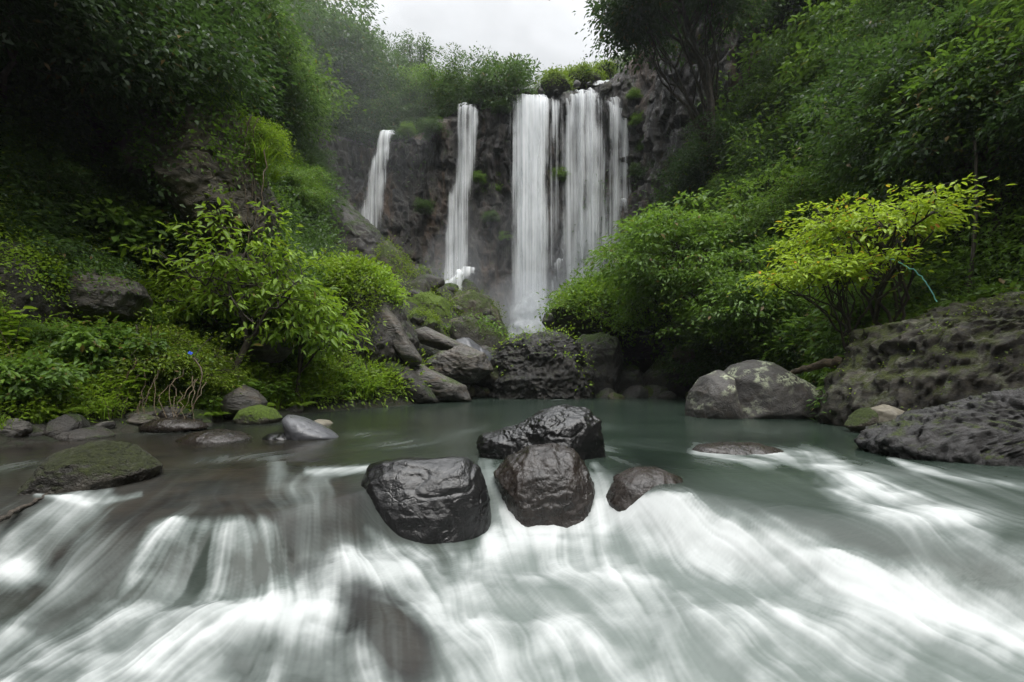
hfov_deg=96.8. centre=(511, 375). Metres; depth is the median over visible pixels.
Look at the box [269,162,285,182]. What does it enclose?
tall grass
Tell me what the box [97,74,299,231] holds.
rock weeds
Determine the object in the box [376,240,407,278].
pyramid outcrop
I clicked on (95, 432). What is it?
bank stone
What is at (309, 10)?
forest tree
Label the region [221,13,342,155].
forest tree
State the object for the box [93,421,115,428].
shore stone
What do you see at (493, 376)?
talus boulder
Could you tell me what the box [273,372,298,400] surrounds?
leafy plant
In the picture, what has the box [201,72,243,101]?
tall grass
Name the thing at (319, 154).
forest tree
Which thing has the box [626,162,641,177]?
cliff plant
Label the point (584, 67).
rock weeds
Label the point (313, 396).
fern
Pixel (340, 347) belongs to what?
leafy plant
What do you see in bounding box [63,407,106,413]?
fern
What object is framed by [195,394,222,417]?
grass tuft
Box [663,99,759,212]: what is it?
forest tree
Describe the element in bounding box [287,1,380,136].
forest tree
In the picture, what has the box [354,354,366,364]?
grass tuft
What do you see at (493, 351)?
talus boulder
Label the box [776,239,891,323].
slope bush
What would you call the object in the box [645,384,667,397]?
shaded boulder
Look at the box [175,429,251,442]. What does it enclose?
flat stone
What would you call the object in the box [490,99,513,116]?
cliff plant
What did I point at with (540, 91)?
lip stone
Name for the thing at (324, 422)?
flat stone
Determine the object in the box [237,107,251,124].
tall grass
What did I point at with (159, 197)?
rock weeds
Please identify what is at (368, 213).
waterfall
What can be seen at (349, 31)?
forest tree
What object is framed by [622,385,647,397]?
shaded boulder
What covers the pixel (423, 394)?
tilted slab
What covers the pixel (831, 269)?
yellow green tree
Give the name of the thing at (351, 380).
leafy plant
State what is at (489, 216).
cliff plant
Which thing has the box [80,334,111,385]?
leafy plant
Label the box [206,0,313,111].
forest tree
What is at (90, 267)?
rock weeds
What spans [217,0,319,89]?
forest tree
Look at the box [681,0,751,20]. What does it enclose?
overhanging tree
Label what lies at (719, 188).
forest tree
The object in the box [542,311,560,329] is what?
round boulder
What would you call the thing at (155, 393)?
dry root
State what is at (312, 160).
forest tree
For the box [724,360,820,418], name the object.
cracked boulder
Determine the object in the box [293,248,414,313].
rock weeds
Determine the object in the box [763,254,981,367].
slope bush
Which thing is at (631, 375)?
dark boulder
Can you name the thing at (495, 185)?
ledge shrub
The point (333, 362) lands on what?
grass tuft
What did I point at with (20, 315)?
leafy plant
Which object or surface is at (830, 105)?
forest tree
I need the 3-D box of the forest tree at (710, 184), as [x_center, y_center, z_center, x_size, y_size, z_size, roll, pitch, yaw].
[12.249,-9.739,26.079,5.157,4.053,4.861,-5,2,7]
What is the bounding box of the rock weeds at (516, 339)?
[491,322,595,393]
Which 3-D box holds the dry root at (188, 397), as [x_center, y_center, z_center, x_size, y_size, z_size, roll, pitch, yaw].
[-6.112,0.514,8.601,0.150,0.934,0.610,0,0,0]
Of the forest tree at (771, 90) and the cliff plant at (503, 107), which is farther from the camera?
the cliff plant at (503, 107)
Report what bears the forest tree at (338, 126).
on the ground at (644, 364)
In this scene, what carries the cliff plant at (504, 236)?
attached to the cliff
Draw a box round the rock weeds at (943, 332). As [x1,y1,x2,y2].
[821,285,1023,410]
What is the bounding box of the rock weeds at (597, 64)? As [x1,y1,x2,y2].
[590,58,620,77]
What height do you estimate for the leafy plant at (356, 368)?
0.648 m
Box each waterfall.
[363,130,393,224]
[445,105,476,280]
[513,94,551,335]
[551,102,556,227]
[565,93,601,286]
[602,98,626,270]
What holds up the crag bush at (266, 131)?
on the overhang rock at (187, 188)
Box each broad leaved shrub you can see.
[730,22,839,75]
[750,25,850,125]
[765,0,896,68]
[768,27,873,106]
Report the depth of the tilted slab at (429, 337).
20.51 m
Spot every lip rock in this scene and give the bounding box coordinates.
[537,74,570,99]
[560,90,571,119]
[567,70,600,92]
[596,63,612,80]
[599,82,611,95]
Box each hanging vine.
[229,123,242,145]
[236,129,247,213]
[241,115,251,219]
[245,151,251,259]
[248,118,258,240]
[250,137,261,258]
[252,141,260,260]
[258,146,269,256]
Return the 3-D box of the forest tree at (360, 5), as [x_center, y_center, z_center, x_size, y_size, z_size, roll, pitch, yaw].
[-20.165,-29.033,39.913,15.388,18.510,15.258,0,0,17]
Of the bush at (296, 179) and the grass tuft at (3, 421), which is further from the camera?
the bush at (296, 179)
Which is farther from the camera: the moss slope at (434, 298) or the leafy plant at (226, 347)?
the moss slope at (434, 298)
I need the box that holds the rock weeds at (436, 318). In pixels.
[407,304,444,332]
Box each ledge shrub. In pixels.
[435,41,544,119]
[475,171,508,193]
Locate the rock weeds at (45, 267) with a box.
[0,226,87,324]
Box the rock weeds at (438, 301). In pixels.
[398,284,459,318]
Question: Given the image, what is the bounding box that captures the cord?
[891,259,937,301]
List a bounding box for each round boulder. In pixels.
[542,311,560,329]
[553,324,581,340]
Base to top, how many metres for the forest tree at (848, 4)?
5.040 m
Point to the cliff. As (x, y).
(490, 257)
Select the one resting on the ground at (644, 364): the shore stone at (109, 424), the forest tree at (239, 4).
the forest tree at (239, 4)
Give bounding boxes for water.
[0,397,1023,681]
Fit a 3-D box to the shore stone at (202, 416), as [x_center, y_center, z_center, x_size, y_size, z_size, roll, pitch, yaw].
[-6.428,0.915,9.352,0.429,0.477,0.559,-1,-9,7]
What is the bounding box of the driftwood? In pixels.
[0,493,50,521]
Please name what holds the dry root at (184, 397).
on the bank stone at (173, 424)
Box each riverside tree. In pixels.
[568,187,800,353]
[650,234,829,356]
[685,162,807,266]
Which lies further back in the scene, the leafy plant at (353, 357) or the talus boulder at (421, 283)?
the talus boulder at (421, 283)
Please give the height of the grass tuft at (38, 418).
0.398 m
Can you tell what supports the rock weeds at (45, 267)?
on the ground at (644, 364)
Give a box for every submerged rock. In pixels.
[606,466,682,511]
[692,442,783,454]
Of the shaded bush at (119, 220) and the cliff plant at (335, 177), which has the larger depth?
the cliff plant at (335, 177)
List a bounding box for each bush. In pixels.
[0,149,138,237]
[0,222,150,312]
[0,291,15,340]
[0,314,100,362]
[0,347,96,404]
[27,315,173,385]
[69,188,197,262]
[100,192,231,270]
[101,303,183,337]
[109,334,241,392]
[231,113,299,179]
[267,158,331,222]
[653,324,787,389]
[761,340,811,369]
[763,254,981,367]
[766,310,843,369]
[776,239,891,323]
[796,360,831,389]
[797,338,845,390]
[800,352,845,404]
[805,371,866,420]
[842,302,933,348]
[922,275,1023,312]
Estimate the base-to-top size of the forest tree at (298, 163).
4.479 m
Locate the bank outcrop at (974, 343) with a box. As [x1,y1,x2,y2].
[814,291,1023,425]
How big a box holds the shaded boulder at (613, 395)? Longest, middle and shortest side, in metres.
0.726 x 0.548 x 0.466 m
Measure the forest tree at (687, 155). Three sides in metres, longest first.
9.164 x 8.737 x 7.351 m
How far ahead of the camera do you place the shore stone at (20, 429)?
6.68 m
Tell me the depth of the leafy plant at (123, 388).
8.43 m
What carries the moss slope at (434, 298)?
on the ground at (644, 364)
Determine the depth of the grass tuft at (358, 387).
14.31 m
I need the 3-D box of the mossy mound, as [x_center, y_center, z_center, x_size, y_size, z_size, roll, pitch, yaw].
[5.945,-3.111,25.545,7.625,4.422,5.160,0,0,0]
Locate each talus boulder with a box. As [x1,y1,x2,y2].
[407,289,420,296]
[408,279,430,291]
[410,313,426,325]
[411,264,429,273]
[415,274,444,291]
[442,322,450,333]
[445,283,458,293]
[453,305,462,314]
[481,345,496,356]
[482,315,495,325]
[483,308,491,315]
[486,368,498,382]
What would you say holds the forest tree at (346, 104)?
on the ground at (644, 364)
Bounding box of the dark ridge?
[324,196,384,257]
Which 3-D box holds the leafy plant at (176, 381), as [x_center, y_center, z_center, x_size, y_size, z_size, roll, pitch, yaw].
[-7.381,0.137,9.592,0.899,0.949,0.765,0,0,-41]
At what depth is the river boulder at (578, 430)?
5.46 m
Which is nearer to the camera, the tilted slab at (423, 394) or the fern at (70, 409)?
the fern at (70, 409)
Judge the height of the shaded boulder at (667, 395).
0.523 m
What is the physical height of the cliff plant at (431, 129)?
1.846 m
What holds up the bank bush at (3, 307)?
on the ground at (644, 364)
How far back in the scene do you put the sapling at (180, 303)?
11.11 m
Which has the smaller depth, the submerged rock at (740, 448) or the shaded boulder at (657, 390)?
the submerged rock at (740, 448)
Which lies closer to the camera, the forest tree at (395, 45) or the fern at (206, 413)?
the fern at (206, 413)
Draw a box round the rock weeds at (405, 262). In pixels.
[369,235,418,279]
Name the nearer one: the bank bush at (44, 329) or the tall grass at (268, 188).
the bank bush at (44, 329)
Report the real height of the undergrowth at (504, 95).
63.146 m
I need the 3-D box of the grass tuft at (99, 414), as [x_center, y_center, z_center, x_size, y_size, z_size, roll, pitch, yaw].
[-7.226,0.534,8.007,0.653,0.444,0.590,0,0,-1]
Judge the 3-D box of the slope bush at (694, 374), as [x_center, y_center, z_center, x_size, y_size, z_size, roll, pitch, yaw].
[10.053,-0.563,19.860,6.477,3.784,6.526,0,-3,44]
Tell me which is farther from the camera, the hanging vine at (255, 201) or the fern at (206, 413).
the hanging vine at (255, 201)
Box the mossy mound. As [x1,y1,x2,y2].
[551,289,684,359]
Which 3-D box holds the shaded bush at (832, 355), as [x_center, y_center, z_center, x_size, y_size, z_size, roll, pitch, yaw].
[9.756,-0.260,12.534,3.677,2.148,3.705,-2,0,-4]
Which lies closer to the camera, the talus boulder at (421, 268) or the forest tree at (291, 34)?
the forest tree at (291, 34)
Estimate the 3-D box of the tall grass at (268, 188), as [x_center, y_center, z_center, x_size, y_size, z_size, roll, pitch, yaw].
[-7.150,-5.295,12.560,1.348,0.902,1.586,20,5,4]
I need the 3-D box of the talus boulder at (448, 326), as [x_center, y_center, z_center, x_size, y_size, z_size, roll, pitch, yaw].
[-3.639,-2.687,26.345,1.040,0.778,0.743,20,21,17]
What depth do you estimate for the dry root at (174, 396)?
8.67 m
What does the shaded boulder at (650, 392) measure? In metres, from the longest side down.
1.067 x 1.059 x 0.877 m
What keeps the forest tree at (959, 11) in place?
on the ground at (644, 364)
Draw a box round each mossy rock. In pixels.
[16,440,162,494]
[233,405,281,423]
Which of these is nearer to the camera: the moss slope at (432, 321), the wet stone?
the wet stone
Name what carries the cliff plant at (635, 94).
attached to the cliff
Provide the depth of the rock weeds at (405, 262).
30.25 m
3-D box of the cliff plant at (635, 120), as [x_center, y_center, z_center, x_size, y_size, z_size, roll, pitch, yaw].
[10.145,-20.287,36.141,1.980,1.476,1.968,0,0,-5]
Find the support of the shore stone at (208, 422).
on the ground at (644, 364)
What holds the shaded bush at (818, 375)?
on the ground at (644, 364)
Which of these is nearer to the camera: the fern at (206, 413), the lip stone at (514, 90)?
the fern at (206, 413)
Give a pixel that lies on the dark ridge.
(364, 232)
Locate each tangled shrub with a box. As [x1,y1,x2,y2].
[79,307,221,390]
[121,331,253,408]
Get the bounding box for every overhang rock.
[119,96,282,247]
[161,230,306,347]
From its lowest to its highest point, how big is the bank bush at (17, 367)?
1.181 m
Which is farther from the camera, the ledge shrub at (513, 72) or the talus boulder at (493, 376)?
the ledge shrub at (513, 72)
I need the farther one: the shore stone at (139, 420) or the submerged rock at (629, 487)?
the shore stone at (139, 420)
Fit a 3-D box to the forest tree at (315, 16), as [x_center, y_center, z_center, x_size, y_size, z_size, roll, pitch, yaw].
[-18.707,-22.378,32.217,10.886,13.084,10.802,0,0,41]
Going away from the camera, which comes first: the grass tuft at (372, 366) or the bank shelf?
the bank shelf
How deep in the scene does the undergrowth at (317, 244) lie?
22.77 m
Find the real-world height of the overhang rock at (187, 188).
4.158 m
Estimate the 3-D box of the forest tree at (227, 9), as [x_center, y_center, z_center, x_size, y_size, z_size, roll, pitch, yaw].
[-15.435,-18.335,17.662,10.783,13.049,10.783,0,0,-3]
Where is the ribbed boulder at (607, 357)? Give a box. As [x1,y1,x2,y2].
[576,332,623,396]
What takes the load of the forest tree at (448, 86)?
on the ground at (644, 364)
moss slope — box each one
[404,291,451,317]
[407,310,439,331]
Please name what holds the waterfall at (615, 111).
on the cliff
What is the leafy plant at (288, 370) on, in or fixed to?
on the ground at (644, 364)
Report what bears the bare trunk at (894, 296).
on the ground at (644, 364)
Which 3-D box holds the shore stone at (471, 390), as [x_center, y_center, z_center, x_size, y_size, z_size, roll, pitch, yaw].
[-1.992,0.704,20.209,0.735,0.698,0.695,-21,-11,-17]
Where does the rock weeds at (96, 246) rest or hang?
on the ground at (644, 364)
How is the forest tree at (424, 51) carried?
on the ground at (644, 364)
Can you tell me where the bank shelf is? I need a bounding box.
[853,386,1023,465]
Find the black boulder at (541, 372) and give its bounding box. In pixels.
[486,330,595,398]
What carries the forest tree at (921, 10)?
on the ground at (644, 364)
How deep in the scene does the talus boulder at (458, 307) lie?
28.82 m
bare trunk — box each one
[888,264,898,320]
[896,231,901,308]
[961,128,974,278]
[966,140,978,297]
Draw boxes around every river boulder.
[361,456,490,543]
[476,404,605,459]
[493,443,594,527]
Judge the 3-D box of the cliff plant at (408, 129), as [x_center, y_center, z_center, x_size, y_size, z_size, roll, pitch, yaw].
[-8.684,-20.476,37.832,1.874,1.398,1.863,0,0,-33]
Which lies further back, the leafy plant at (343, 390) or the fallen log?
the leafy plant at (343, 390)
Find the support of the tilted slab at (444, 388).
on the ground at (644, 364)
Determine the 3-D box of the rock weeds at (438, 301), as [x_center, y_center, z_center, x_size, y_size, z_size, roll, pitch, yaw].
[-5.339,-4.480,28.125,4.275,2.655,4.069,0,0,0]
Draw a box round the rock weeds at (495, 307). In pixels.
[442,286,510,328]
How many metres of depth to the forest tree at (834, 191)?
17.06 m
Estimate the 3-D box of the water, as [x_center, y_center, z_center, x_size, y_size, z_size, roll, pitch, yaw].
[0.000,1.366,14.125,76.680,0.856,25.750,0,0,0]
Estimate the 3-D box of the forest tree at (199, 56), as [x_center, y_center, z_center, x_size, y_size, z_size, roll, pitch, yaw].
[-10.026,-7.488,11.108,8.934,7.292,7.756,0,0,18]
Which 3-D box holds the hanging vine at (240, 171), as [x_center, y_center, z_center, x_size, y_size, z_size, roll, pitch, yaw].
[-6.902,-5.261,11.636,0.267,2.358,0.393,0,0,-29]
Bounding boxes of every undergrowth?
[0,10,289,289]
[240,95,356,344]
[293,212,669,362]
[332,46,648,186]
[560,0,1023,385]
[623,0,1023,371]
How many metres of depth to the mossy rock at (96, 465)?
4.19 m
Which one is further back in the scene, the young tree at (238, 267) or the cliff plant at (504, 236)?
the cliff plant at (504, 236)
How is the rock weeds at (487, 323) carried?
on the ground at (644, 364)
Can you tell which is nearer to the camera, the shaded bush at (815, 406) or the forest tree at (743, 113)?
the shaded bush at (815, 406)
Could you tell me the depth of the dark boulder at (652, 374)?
21.34 m
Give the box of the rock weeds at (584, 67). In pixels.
[563,57,608,87]
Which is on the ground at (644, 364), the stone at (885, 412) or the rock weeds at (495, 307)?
the rock weeds at (495, 307)
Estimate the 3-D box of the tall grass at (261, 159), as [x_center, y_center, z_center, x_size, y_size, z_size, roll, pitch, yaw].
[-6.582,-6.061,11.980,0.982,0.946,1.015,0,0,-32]
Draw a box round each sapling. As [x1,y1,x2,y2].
[136,262,254,344]
[199,269,372,403]
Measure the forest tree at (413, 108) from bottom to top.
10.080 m
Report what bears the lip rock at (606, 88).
on the cliff
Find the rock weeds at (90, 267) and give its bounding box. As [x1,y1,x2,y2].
[48,248,142,300]
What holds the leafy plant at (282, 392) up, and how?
on the ground at (644, 364)
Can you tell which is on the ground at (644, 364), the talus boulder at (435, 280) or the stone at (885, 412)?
the talus boulder at (435, 280)
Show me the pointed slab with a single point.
(299, 428)
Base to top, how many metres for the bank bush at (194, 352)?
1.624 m
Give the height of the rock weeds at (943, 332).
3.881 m
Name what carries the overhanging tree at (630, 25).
on the ground at (644, 364)
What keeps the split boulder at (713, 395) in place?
on the ground at (644, 364)
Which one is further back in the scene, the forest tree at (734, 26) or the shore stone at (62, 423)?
the forest tree at (734, 26)
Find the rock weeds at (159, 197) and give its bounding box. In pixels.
[89,64,258,222]
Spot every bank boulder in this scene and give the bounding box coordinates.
[0,239,90,344]
[59,269,152,326]
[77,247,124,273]
[245,334,292,362]
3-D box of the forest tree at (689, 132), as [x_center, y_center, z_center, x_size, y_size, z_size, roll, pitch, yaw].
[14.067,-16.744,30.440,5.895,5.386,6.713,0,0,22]
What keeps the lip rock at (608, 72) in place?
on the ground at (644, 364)
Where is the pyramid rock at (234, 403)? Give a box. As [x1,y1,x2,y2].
[220,385,267,417]
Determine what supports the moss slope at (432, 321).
on the ground at (644, 364)
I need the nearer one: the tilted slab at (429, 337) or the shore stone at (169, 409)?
the shore stone at (169, 409)
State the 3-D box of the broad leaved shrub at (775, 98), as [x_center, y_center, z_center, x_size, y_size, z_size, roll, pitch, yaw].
[15.683,-14.623,23.335,6.874,4.250,6.408,0,0,4]
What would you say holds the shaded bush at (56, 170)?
on the ground at (644, 364)
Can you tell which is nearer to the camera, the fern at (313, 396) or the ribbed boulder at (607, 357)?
the fern at (313, 396)
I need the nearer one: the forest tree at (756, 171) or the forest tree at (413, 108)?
the forest tree at (756, 171)
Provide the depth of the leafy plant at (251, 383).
10.53 m
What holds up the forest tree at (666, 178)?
on the ground at (644, 364)
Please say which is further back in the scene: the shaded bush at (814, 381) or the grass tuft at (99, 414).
the shaded bush at (814, 381)
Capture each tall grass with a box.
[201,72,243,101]
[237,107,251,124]
[247,133,281,166]
[249,150,283,187]
[251,170,279,202]
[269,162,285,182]
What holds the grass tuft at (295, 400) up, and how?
on the ground at (644, 364)
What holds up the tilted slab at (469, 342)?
on the ground at (644, 364)
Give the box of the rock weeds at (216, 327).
[133,193,341,371]
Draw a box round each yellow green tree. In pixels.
[728,243,948,349]
[760,173,1016,324]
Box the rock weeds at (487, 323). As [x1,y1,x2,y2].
[440,308,515,345]
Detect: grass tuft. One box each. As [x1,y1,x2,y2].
[0,413,23,429]
[27,400,66,423]
[89,395,126,419]
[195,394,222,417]
[266,392,291,409]
[288,396,305,406]
[297,391,315,402]
[309,372,343,395]
[325,353,345,374]
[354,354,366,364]
[354,374,380,399]
[356,358,378,377]
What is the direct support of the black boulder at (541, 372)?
on the ground at (644, 364)
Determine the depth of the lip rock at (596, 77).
39.75 m
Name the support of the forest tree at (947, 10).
on the ground at (644, 364)
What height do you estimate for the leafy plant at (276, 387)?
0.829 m
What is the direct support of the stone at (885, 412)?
on the stone at (860, 419)
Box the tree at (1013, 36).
[832,0,1023,271]
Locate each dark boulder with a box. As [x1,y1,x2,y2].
[617,365,643,392]
[643,361,693,396]
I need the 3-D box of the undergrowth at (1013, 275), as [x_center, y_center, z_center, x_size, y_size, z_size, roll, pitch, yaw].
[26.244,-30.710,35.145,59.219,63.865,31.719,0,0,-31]
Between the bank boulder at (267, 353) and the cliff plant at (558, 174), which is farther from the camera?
the cliff plant at (558, 174)
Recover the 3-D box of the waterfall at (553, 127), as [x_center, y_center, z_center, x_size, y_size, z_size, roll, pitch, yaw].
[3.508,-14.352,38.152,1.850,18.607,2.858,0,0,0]
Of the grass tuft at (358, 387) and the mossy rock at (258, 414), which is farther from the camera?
the grass tuft at (358, 387)
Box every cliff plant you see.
[325,170,342,181]
[396,121,418,137]
[412,197,434,215]
[414,114,450,143]
[471,170,486,186]
[479,209,500,223]
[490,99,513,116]
[496,230,513,241]
[548,166,570,184]
[626,86,643,103]
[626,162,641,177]
[629,110,644,126]
[634,135,643,152]
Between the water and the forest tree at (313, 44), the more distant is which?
the forest tree at (313, 44)
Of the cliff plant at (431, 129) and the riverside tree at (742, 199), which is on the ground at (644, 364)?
the riverside tree at (742, 199)
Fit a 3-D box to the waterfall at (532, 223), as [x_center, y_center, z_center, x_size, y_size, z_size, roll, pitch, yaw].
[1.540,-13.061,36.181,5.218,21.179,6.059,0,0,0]
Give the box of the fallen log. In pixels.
[790,356,843,374]
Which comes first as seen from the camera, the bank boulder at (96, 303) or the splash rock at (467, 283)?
the bank boulder at (96, 303)
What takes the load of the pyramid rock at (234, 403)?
on the ground at (644, 364)
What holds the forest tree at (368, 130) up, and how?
on the ground at (644, 364)
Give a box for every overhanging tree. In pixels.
[573,0,802,194]
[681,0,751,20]
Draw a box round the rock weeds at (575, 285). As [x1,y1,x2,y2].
[534,262,696,359]
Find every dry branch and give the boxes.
[112,359,136,400]
[192,357,202,400]
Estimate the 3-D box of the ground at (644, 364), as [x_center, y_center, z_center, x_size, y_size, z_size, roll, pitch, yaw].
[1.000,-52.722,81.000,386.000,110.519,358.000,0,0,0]
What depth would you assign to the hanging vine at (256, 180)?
12.12 m
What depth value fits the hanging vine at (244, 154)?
11.82 m
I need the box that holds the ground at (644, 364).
[0,10,1023,476]
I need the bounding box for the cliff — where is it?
[289,0,801,325]
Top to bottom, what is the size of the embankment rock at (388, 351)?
4.458 m
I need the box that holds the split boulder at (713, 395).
[685,370,743,418]
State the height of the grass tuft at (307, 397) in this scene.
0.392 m
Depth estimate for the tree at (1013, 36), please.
11.25 m
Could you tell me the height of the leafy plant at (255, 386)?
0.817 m
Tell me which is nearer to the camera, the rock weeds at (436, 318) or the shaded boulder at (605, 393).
the shaded boulder at (605, 393)
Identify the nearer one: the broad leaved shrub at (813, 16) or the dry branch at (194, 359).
the dry branch at (194, 359)
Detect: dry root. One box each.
[141,366,145,411]
[144,368,157,414]
[154,370,159,418]
[169,368,183,416]
[172,378,176,416]
[174,379,195,416]
[177,378,197,416]
[184,382,205,418]
[191,376,194,417]
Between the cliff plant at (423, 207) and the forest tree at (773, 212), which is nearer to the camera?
the forest tree at (773, 212)
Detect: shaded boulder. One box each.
[596,388,614,397]
[607,392,624,398]
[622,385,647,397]
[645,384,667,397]
[645,387,653,397]
[658,391,676,398]
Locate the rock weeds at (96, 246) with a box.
[63,233,130,263]
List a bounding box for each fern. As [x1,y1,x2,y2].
[38,406,89,414]
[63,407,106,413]
[204,412,230,416]
[276,401,315,406]
[294,394,324,399]
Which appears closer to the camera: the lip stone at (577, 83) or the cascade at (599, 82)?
the lip stone at (577, 83)
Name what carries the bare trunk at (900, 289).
on the ground at (644, 364)
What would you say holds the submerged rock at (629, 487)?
in the water
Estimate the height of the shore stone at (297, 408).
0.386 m
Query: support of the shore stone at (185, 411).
in the water
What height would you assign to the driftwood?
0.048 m
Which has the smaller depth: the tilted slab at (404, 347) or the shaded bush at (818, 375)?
the shaded bush at (818, 375)
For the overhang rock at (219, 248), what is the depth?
11.90 m
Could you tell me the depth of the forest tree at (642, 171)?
34.73 m
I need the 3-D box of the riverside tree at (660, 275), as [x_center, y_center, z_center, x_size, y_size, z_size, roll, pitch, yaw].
[7.620,-3.886,19.575,9.054,7.970,8.749,0,0,33]
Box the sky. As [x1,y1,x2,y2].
[282,0,623,90]
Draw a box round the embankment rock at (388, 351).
[312,271,418,366]
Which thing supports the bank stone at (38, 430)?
on the ground at (644, 364)
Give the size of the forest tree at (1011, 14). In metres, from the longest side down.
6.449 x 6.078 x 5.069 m
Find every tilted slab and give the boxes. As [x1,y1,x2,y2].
[379,305,421,366]
[379,361,438,403]
[402,362,471,401]
[414,326,463,350]
[426,344,493,382]
[456,337,492,360]
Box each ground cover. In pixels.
[0,80,435,426]
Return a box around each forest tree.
[0,0,104,59]
[0,0,178,158]
[0,0,297,179]
[109,0,269,106]
[194,0,283,59]
[196,0,261,25]
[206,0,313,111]
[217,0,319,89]
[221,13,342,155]
[240,13,366,147]
[264,0,337,80]
[271,147,344,220]
[280,0,387,88]
[282,4,416,134]
[283,122,339,179]
[284,0,324,51]
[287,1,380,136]
[287,138,325,175]
[289,29,342,123]
[314,85,393,138]
[319,96,362,139]
[325,56,424,148]
[357,24,403,77]
[362,62,431,132]
[372,29,397,67]
[373,31,416,92]
[387,94,431,144]
[388,28,448,96]
[391,54,467,118]
[416,42,498,133]
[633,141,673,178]
[645,133,723,215]
[647,106,776,208]
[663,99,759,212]
[674,72,750,143]
[682,166,732,221]
[703,0,770,48]
[704,152,805,248]
[717,150,785,214]
[717,165,876,264]
[720,102,776,152]
[720,107,807,192]
[731,0,827,49]
[731,58,821,132]
[732,23,815,138]
[763,4,1007,210]
[777,51,854,152]
[778,0,1023,259]
[785,173,875,251]
[797,0,985,134]
[803,30,900,148]
[829,0,890,32]
[863,0,1023,138]
[915,0,1018,30]
[953,41,1023,203]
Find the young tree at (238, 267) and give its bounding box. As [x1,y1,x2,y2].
[101,187,348,383]
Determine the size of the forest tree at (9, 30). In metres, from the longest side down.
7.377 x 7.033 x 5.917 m
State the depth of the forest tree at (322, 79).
29.00 m
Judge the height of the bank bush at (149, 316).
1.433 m
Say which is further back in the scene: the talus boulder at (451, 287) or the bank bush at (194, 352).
the talus boulder at (451, 287)
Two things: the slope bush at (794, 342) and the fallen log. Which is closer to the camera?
the fallen log
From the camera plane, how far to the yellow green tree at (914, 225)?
10.42 m
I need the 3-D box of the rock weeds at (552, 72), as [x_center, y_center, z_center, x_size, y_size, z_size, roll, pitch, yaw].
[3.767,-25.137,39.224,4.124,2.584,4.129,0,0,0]
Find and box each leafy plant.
[0,306,37,359]
[42,377,77,414]
[45,368,83,396]
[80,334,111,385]
[83,368,119,403]
[94,392,122,419]
[98,374,137,412]
[109,356,150,410]
[138,369,184,399]
[158,378,196,406]
[189,393,222,411]
[201,328,233,350]
[213,373,246,398]
[213,378,259,394]
[230,376,268,393]
[243,358,268,385]
[247,376,287,401]
[247,381,273,400]
[266,368,298,405]
[267,381,295,408]
[272,368,293,385]
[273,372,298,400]
[300,385,325,402]
[328,339,353,361]
[328,383,352,401]
[329,378,350,401]
[339,371,365,391]
[340,348,357,369]
[348,364,365,377]
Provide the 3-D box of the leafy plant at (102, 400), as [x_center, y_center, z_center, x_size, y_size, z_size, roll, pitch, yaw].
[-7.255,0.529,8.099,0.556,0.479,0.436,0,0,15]
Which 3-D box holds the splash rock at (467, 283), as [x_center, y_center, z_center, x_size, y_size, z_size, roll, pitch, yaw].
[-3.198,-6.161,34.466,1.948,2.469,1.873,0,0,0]
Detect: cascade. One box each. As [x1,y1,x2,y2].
[445,266,473,283]
[456,269,462,290]
[595,80,608,84]
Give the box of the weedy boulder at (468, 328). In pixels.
[450,315,506,351]
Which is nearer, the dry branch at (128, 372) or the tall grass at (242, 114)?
the dry branch at (128, 372)
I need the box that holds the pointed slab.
[282,415,338,440]
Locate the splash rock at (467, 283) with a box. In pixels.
[462,278,479,292]
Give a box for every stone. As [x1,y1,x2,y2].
[0,418,32,437]
[25,424,44,436]
[44,414,89,436]
[52,426,115,440]
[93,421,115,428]
[125,405,162,418]
[126,414,159,425]
[138,416,208,432]
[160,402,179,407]
[160,412,179,417]
[163,406,181,413]
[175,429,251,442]
[179,407,193,418]
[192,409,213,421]
[202,419,212,425]
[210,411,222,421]
[262,432,286,439]
[286,404,303,413]
[314,419,332,424]
[466,385,475,397]
[512,86,519,94]
[538,88,543,94]
[574,80,580,87]
[844,408,878,431]
[871,404,904,422]
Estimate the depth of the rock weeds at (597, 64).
42.89 m
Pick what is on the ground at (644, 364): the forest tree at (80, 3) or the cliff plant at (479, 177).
the forest tree at (80, 3)
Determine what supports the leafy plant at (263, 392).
on the ground at (644, 364)
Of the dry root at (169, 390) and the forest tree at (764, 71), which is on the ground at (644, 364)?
the forest tree at (764, 71)
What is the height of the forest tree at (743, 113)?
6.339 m
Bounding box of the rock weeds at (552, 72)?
[533,63,579,94]
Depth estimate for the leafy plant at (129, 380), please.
8.64 m
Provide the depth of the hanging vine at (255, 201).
12.02 m
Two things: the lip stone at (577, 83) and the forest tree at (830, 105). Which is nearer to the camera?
the forest tree at (830, 105)
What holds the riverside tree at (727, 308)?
on the ground at (644, 364)
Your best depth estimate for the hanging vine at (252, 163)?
12.00 m
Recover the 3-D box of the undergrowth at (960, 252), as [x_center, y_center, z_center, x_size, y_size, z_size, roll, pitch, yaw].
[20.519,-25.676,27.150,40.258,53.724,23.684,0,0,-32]
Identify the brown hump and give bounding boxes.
[449,290,507,336]

